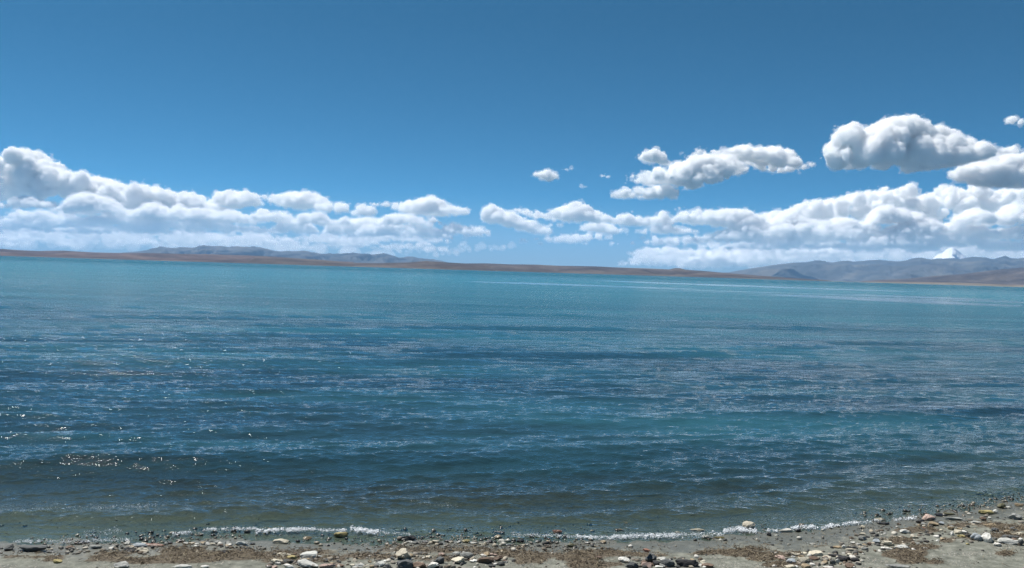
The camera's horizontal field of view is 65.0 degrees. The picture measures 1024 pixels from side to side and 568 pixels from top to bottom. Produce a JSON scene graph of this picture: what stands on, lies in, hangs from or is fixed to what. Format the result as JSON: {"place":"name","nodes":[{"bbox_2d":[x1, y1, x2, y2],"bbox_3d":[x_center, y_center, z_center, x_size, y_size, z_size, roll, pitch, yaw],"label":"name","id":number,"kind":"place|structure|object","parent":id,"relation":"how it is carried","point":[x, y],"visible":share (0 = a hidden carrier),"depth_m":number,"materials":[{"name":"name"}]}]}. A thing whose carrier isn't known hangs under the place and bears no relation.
{"place":"outdoors","nodes":[
{"label":"outdoors","id":0,"kind":"place"},
{"bbox_2d":[0,249,353,262],"bbox_3d":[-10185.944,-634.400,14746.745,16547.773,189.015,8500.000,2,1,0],"label":"hills","id":1,"kind":"structure","parent":0,"point":[168,257],"depth_m":12251.05,"materials":[{"name":"brown soil"}]},
{"bbox_2d":[124,245,448,262],"bbox_3d":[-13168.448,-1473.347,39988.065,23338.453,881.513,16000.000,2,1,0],"label":"mountains","id":2,"kind":"structure","parent":0,"point":[343,257],"depth_m":37078.04,"materials":[{"name":"grey stone"}]},
{"bbox_2d":[245,257,496,270],"bbox_3d":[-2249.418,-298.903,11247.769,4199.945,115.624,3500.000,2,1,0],"label":"hills","id":3,"kind":"structure","parent":0,"point":[413,265],"depth_m":10299.18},
{"bbox_2d":[0,256,1023,545],"bbox_3d":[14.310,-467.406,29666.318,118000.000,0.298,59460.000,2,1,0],"label":"water","id":4,"kind":"structure","parent":0,"point":[170,376],"depth_m":27.09,"materials":[{"name":"blue liquid"}]},
{"bbox_2d":[334,532,348,536],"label":"stone","id":5,"kind":"object","parent":4,"relation":"in","point":[340,534],"visible":1,"depth_m":10.71,"materials":[{"name":"beige stone"}]},
{"bbox_2d":[12,502,916,543],"bbox_3d":[-0.402,3.383,11.617,13.335,0.055,1.951,2,1,-7],"label":"foam","id":6,"kind":"object","parent":4,"relation":"on","point":[742,529],"visible":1,"depth_m":10.96,"materials":[{"name":"white"}]},
{"bbox_2d":[742,521,754,528],"bbox_3d":[3.438,3.493,11.637,0.204,0.116,0.156,1,1,-29],"label":"stone","id":7,"kind":"object","parent":4,"relation":"in","point":[748,524],"visible":0.94,"depth_m":11.59,"materials":[{"name":"beige stone"}]},
{"bbox_2d":[0,439,1023,567],"bbox_3d":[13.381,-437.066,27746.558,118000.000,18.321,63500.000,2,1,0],"label":"ground","id":8,"kind":"structure","parent":0,"point":[951,554],"depth_m":11.88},
{"bbox_2d":[4,545,13,549],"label":"stone","id":9,"kind":"object","parent":8,"relation":"on","point":[9,547],"visible":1,"depth_m":9.80,"materials":[{"name":"grey stone"}]},
{"bbox_2d":[18,545,46,551],"bbox_3d":[-5.842,3.225,9.802,0.377,0.084,0.123,2,1,0],"label":"stone","id":10,"kind":"object","parent":8,"relation":"on","point":[30,548],"visible":1,"depth_m":9.77,"materials":[{"name":"grey stone"}]},
{"bbox_2d":[53,559,61,562],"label":"stone","id":11,"kind":"object","parent":8,"relation":"on","point":[57,560],"visible":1,"depth_m":9.36,"materials":[{"name":"yellow stone"}]},
{"bbox_2d":[90,545,101,547],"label":"stone","id":12,"kind":"object","parent":8,"relation":"on","point":[95,546],"visible":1,"depth_m":9.94,"materials":[{"name":"grey stone"}]},
{"bbox_2d":[113,561,128,567],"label":"stone","id":13,"kind":"object","parent":8,"relation":"on","point":[123,564],"visible":1,"depth_m":9.23,"materials":[{"name":"white stone"}]},
{"bbox_2d":[132,543,147,547],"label":"stone","id":14,"kind":"object","parent":8,"relation":"on","point":[138,545],"visible":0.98,"depth_m":10.04,"materials":[{"name":"grey stone"}]},
{"bbox_2d":[136,548,148,552],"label":"stone","id":15,"kind":"object","parent":8,"relation":"on","point":[146,550],"visible":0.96,"depth_m":9.85,"materials":[{"name":"beige stone"}]},
{"bbox_2d":[146,543,163,546],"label":"stone","id":16,"kind":"object","parent":8,"relation":"on","point":[154,544],"visible":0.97,"depth_m":10.11,"materials":[{"name":"stone"}]},
{"bbox_2d":[173,564,191,567],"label":"stone","id":17,"kind":"object","parent":8,"relation":"on","point":[183,566],"visible":1,"depth_m":9.28,"materials":[{"name":"white stone"}]},
{"bbox_2d":[235,541,247,544],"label":"stone","id":18,"kind":"object","parent":8,"relation":"on","point":[241,543],"visible":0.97,"depth_m":10.20,"materials":[{"name":"grey stone"}]},
{"bbox_2d":[270,559,282,563],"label":"stone","id":19,"kind":"object","parent":8,"relation":"on","point":[275,560],"visible":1,"depth_m":9.50,"materials":[{"name":"white stone"}]},
{"bbox_2d":[272,538,288,543],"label":"stone","id":20,"kind":"object","parent":8,"relation":"on","point":[281,541],"visible":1,"depth_m":10.35,"materials":[{"name":"beige stone"}]},
{"bbox_2d":[283,559,293,562],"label":"stone","id":21,"kind":"object","parent":8,"relation":"on","point":[286,560],"visible":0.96,"depth_m":9.53,"materials":[{"name":"grey stone"}]},
{"bbox_2d":[283,564,293,567],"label":"stone","id":22,"kind":"object","parent":8,"relation":"on","point":[288,566],"visible":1,"depth_m":9.36,"materials":[{"name":"white stone"}]},
{"bbox_2d":[287,555,296,558],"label":"stone","id":23,"kind":"object","parent":8,"relation":"on","point":[292,556],"visible":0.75,"depth_m":9.67,"materials":[{"name":"yellow stone"}]},
{"bbox_2d":[297,559,317,566],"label":"stone","id":24,"kind":"object","parent":8,"relation":"on","point":[304,563],"visible":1,"depth_m":9.42,"materials":[{"name":"white stone"}]},
{"bbox_2d":[299,551,317,558],"bbox_3d":[-2.480,3.310,9.798,0.223,0.098,0.138,2,1,-6],"label":"stone","id":25,"kind":"object","parent":8,"relation":"on","point":[309,554],"visible":0.87,"depth_m":9.75,"materials":[{"name":"white stone"}]},
{"bbox_2d":[319,564,335,567],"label":"stone","id":26,"kind":"object","parent":8,"relation":"on","point":[327,566],"visible":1,"depth_m":9.43,"materials":[{"name":"beige stone"}]},
{"bbox_2d":[375,561,384,566],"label":"stone","id":27,"kind":"object","parent":8,"relation":"on","point":[380,563],"visible":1,"depth_m":9.53,"materials":[{"name":"white stone"}]},
{"bbox_2d":[395,548,411,558],"bbox_3d":[-1.336,3.321,9.845,0.164,0.134,0.194,1,1,-44],"label":"stone","id":28,"kind":"object","parent":8,"relation":"on","point":[403,553],"visible":0.98,"depth_m":9.81,"materials":[{"name":"beige stone"}]},
{"bbox_2d":[396,559,413,567],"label":"stone","id":29,"kind":"object","parent":8,"relation":"on","point":[407,563],"visible":1,"depth_m":9.50,"materials":[{"name":"grey stone"}]},
{"bbox_2d":[401,535,415,540],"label":"stone","id":30,"kind":"object","parent":8,"relation":"on","point":[409,538],"visible":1,"depth_m":10.60,"materials":[{"name":"grey stone"}]},
{"bbox_2d":[413,562,425,567],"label":"stone","id":31,"kind":"object","parent":8,"relation":"on","point":[420,564],"visible":1,"depth_m":9.52,"materials":[{"name":"brown stone"}]},
{"bbox_2d":[427,562,438,567],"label":"stone","id":32,"kind":"object","parent":8,"relation":"on","point":[433,565],"visible":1,"depth_m":9.50,"materials":[{"name":"white stone"}]},
{"bbox_2d":[434,556,444,562],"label":"stone","id":33,"kind":"object","parent":8,"relation":"on","point":[439,559],"visible":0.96,"depth_m":9.70,"materials":[{"name":"grey stone"}]},
{"bbox_2d":[451,556,463,562],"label":"stone","id":34,"kind":"object","parent":8,"relation":"on","point":[458,559],"visible":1,"depth_m":9.70,"materials":[{"name":"beige stone"}]},
{"bbox_2d":[478,557,493,563],"bbox_3d":[-0.317,3.357,9.792,0.198,0.088,0.132,2,1,0],"label":"stone","id":35,"kind":"object","parent":8,"relation":"on","point":[487,560],"visible":0.99,"depth_m":9.75,"materials":[{"name":"stone"}]},
{"bbox_2d":[492,531,504,533],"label":"stone","id":36,"kind":"object","parent":8,"relation":"on","point":[498,532],"visible":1,"depth_m":11.06,"materials":[{"name":"grey stone"}]},
{"bbox_2d":[0,479,1023,567],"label":"dry weed","id":37,"kind":"object","parent":8,"relation":"on","point":[744,548],"visible":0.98,"depth_m":10.14,"materials":[{"name":"brown plant"}]},
{"bbox_2d":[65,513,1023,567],"bbox_3d":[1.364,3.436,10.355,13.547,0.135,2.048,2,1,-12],"label":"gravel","id":38,"kind":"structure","parent":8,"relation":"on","point":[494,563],"depth_m":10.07,"materials":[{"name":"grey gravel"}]},
{"bbox_2d":[460,552,473,558],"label":"stone","id":39,"kind":"object","parent":38,"relation":"on","point":[468,555],"visible":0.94,"depth_m":9.88,"materials":[{"name":"grey stone"}]},
{"bbox_2d":[625,562,638,567],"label":"stone","id":40,"kind":"object","parent":38,"relation":"on","point":[632,565],"visible":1,"depth_m":9.70,"materials":[{"name":"grey stone"}]},
{"bbox_2d":[809,556,817,560],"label":"stone","id":41,"kind":"object","parent":38,"relation":"on","point":[813,558],"visible":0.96,"depth_m":10.18,"materials":[{"name":"stone"}]},
{"bbox_2d":[552,530,561,533],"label":"stone","id":42,"kind":"object","parent":8,"relation":"on","point":[556,531],"visible":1,"depth_m":11.17,"materials":[{"name":"stone"}]},
{"bbox_2d":[618,557,630,562],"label":"stone","id":43,"kind":"object","parent":8,"relation":"on","point":[623,559],"visible":0.98,"depth_m":9.90,"materials":[{"name":"white stone"}]},
{"bbox_2d":[641,562,651,567],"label":"stone","id":44,"kind":"object","parent":8,"relation":"on","point":[648,564],"visible":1,"depth_m":9.77,"materials":[{"name":"pink stone"}]},
{"bbox_2d":[645,552,656,561],"bbox_3d":[1.728,3.405,9.966,0.147,0.133,0.124,2,1,0],"label":"stone","id":45,"kind":"object","parent":8,"relation":"on","point":[650,557],"visible":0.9,"depth_m":9.95,"materials":[{"name":"grey stone"}]},
{"bbox_2d":[653,560,660,565],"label":"stone","id":46,"kind":"object","parent":8,"relation":"on","point":[655,562],"visible":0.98,"depth_m":9.80,"materials":[{"name":"grey stone"}]},
{"bbox_2d":[660,559,674,566],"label":"stone","id":47,"kind":"object","parent":8,"relation":"on","point":[668,562],"visible":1,"depth_m":9.79,"materials":[{"name":"grey stone"}]},
{"bbox_2d":[675,559,698,566],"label":"stone","id":48,"kind":"object","parent":8,"relation":"on","point":[685,562],"visible":1,"depth_m":9.80,"materials":[{"name":"grey stone"}]},
{"bbox_2d":[690,528,704,530],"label":"stone","id":49,"kind":"object","parent":8,"relation":"on","point":[696,529],"visible":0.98,"depth_m":11.47,"materials":[{"name":"grey stone"}]},
{"bbox_2d":[701,563,713,567],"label":"stone","id":50,"kind":"object","parent":8,"relation":"on","point":[709,565],"visible":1,"depth_m":9.80,"materials":[{"name":"beige stone"}]},
{"bbox_2d":[775,555,784,559],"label":"stone","id":51,"kind":"object","parent":8,"relation":"on","point":[782,557],"visible":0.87,"depth_m":10.18,"materials":[{"name":"beige stone"}]},
{"bbox_2d":[779,528,792,531],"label":"stone","id":52,"kind":"object","parent":8,"relation":"on","point":[787,530],"visible":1,"depth_m":11.46,"materials":[{"name":"beige stone"}]},
{"bbox_2d":[785,564,795,567],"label":"stone","id":53,"kind":"object","parent":8,"relation":"on","point":[790,566],"visible":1,"depth_m":9.84,"materials":[{"name":"beige stone"}]},
{"bbox_2d":[798,557,808,561],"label":"stone","id":54,"kind":"object","parent":8,"relation":"on","point":[801,559],"visible":0.95,"depth_m":10.05,"materials":[{"name":"beige stone"}]},
{"bbox_2d":[801,563,810,567],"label":"stone","id":55,"kind":"object","parent":8,"relation":"on","point":[804,565],"visible":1,"depth_m":9.86,"materials":[{"name":"beige stone"}]},
{"bbox_2d":[808,550,823,555],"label":"stone","id":56,"kind":"object","parent":8,"relation":"on","point":[816,553],"visible":0.98,"depth_m":10.38,"materials":[{"name":"beige stone"}]},
{"bbox_2d":[835,556,850,560],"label":"stone","id":57,"kind":"object","parent":8,"relation":"on","point":[843,558],"visible":0.91,"depth_m":10.16,"materials":[{"name":"grey stone"}]},
{"bbox_2d":[845,563,853,567],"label":"stone","id":58,"kind":"object","parent":8,"relation":"on","point":[848,565],"visible":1,"depth_m":9.89,"materials":[{"name":"brown stone"}]},
{"bbox_2d":[851,557,859,561],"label":"stone","id":59,"kind":"object","parent":8,"relation":"on","point":[854,559],"visible":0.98,"depth_m":10.15,"materials":[{"name":"grey stone"}]},
{"bbox_2d":[880,540,893,544],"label":"stone","id":60,"kind":"object","parent":8,"relation":"on","point":[884,542],"visible":1,"depth_m":10.91,"materials":[{"name":"beige stone"}]},
{"bbox_2d":[886,564,910,567],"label":"stone","id":61,"kind":"object","parent":8,"relation":"on","point":[898,566],"visible":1,"depth_m":9.92,"materials":[{"name":"grey stone"}]},
{"bbox_2d":[893,545,907,548],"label":"stone","id":62,"kind":"object","parent":8,"relation":"on","point":[901,546],"visible":0.98,"depth_m":10.68,"materials":[{"name":"white stone"}]},
{"bbox_2d":[900,529,910,532],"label":"stone","id":63,"kind":"object","parent":8,"relation":"on","point":[904,531],"visible":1,"depth_m":11.46,"materials":[{"name":"white stone"}]},
{"bbox_2d":[922,514,935,519],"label":"stone","id":64,"kind":"object","parent":8,"relation":"on","point":[927,517],"visible":1,"depth_m":12.20,"materials":[{"name":"stone"}]},
{"bbox_2d":[928,521,938,525],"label":"stone","id":65,"kind":"object","parent":8,"relation":"on","point":[933,523],"visible":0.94,"depth_m":11.87,"materials":[{"name":"beige stone"}]},
{"bbox_2d":[944,517,961,519],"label":"stone","id":66,"kind":"object","parent":8,"relation":"on","point":[954,518],"visible":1,"depth_m":12.22,"materials":[{"name":"grey stone"}]},
{"bbox_2d":[954,529,962,533],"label":"stone","id":67,"kind":"object","parent":8,"relation":"on","point":[956,531],"visible":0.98,"depth_m":11.44,"materials":[{"name":"beige stone"}]},
{"bbox_2d":[970,533,981,540],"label":"stone","id":68,"kind":"object","parent":8,"relation":"on","point":[976,536],"visible":0.97,"depth_m":11.11,"materials":[{"name":"grey stone"}]},
{"bbox_2d":[978,510,993,513],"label":"stone","id":69,"kind":"object","parent":8,"relation":"on","point":[985,512],"visible":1,"depth_m":12.62,"materials":[{"name":"yellow stone"}]},
{"bbox_2d":[981,532,991,542],"bbox_3d":[6.539,3.499,11.065,0.139,0.148,0.124,2,1,21],"label":"stone","id":70,"kind":"object","parent":8,"relation":"on","point":[986,536],"visible":1,"depth_m":11.04,"materials":[{"name":"white stone"}]},
{"bbox_2d":[997,503,1005,507],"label":"stone","id":71,"kind":"object","parent":8,"relation":"on","point":[1001,505],"visible":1,"depth_m":12.99,"materials":[{"name":"beige stone"}]},
{"bbox_2d":[998,538,1018,544],"bbox_3d":[6.795,3.518,10.977,0.311,0.085,0.118,2,1,22],"label":"stone","id":72,"kind":"object","parent":8,"relation":"on","point":[1008,541],"visible":0.98,"depth_m":10.95,"materials":[{"name":"white stone"}]},
{"bbox_2d":[1001,534,1018,537],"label":"stone","id":73,"kind":"object","parent":8,"relation":"on","point":[1008,536],"visible":0.9,"depth_m":11.24,"materials":[{"name":"grey stone"}]},
{"bbox_2d":[1006,513,1023,519],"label":"stone","id":74,"kind":"object","parent":8,"relation":"on","point":[1015,516],"visible":1,"depth_m":12.31,"materials":[{"name":"grey stone"}]},
{"bbox_2d":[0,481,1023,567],"bbox_3d":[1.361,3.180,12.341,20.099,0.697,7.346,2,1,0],"label":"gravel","id":75,"kind":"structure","parent":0,"point":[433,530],"depth_m":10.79,"materials":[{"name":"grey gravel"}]},
{"bbox_2d":[466,263,828,280],"bbox_3d":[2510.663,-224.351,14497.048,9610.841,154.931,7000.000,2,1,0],"label":"hills","id":76,"kind":"structure","parent":0,"point":[678,272],"depth_m":12309.16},
{"bbox_2d":[725,256,1023,281],"bbox_3d":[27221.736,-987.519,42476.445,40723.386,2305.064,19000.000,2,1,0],"label":"mountains","id":77,"kind":"structure","parent":0,"point":[857,271],"depth_m":38524.85,"materials":[{"name":"grey stone"}]},
{"bbox_2d":[772,279,1023,286],"bbox_3d":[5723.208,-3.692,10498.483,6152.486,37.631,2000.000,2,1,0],"label":"shore","id":78,"kind":"structure","parent":0,"point":[968,284],"depth_m":9871.53,"materials":[{"name":"beige sand"}]},
{"bbox_2d":[885,264,971,279],"bbox_3d":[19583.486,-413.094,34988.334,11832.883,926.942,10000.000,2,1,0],"label":"mountains","id":79,"kind":"structure","parent":0,"point":[906,274],"depth_m":34772.35,"materials":[{"name":"grey stone"}]},
{"bbox_2d":[861,268,1023,284],"bbox_3d":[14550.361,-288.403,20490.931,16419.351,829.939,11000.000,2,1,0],"label":"hills","id":80,"kind":"structure","parent":0,"point":[1012,276],"depth_m":17192.24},
{"bbox_2d":[933,247,966,258],"bbox_3d":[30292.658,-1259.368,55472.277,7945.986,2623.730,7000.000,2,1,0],"label":"snow mountain","id":81,"kind":"structure","parent":0,"point":[952,252],"depth_m":55312.12,"materials":[{"name":"white snow"}]}
]}

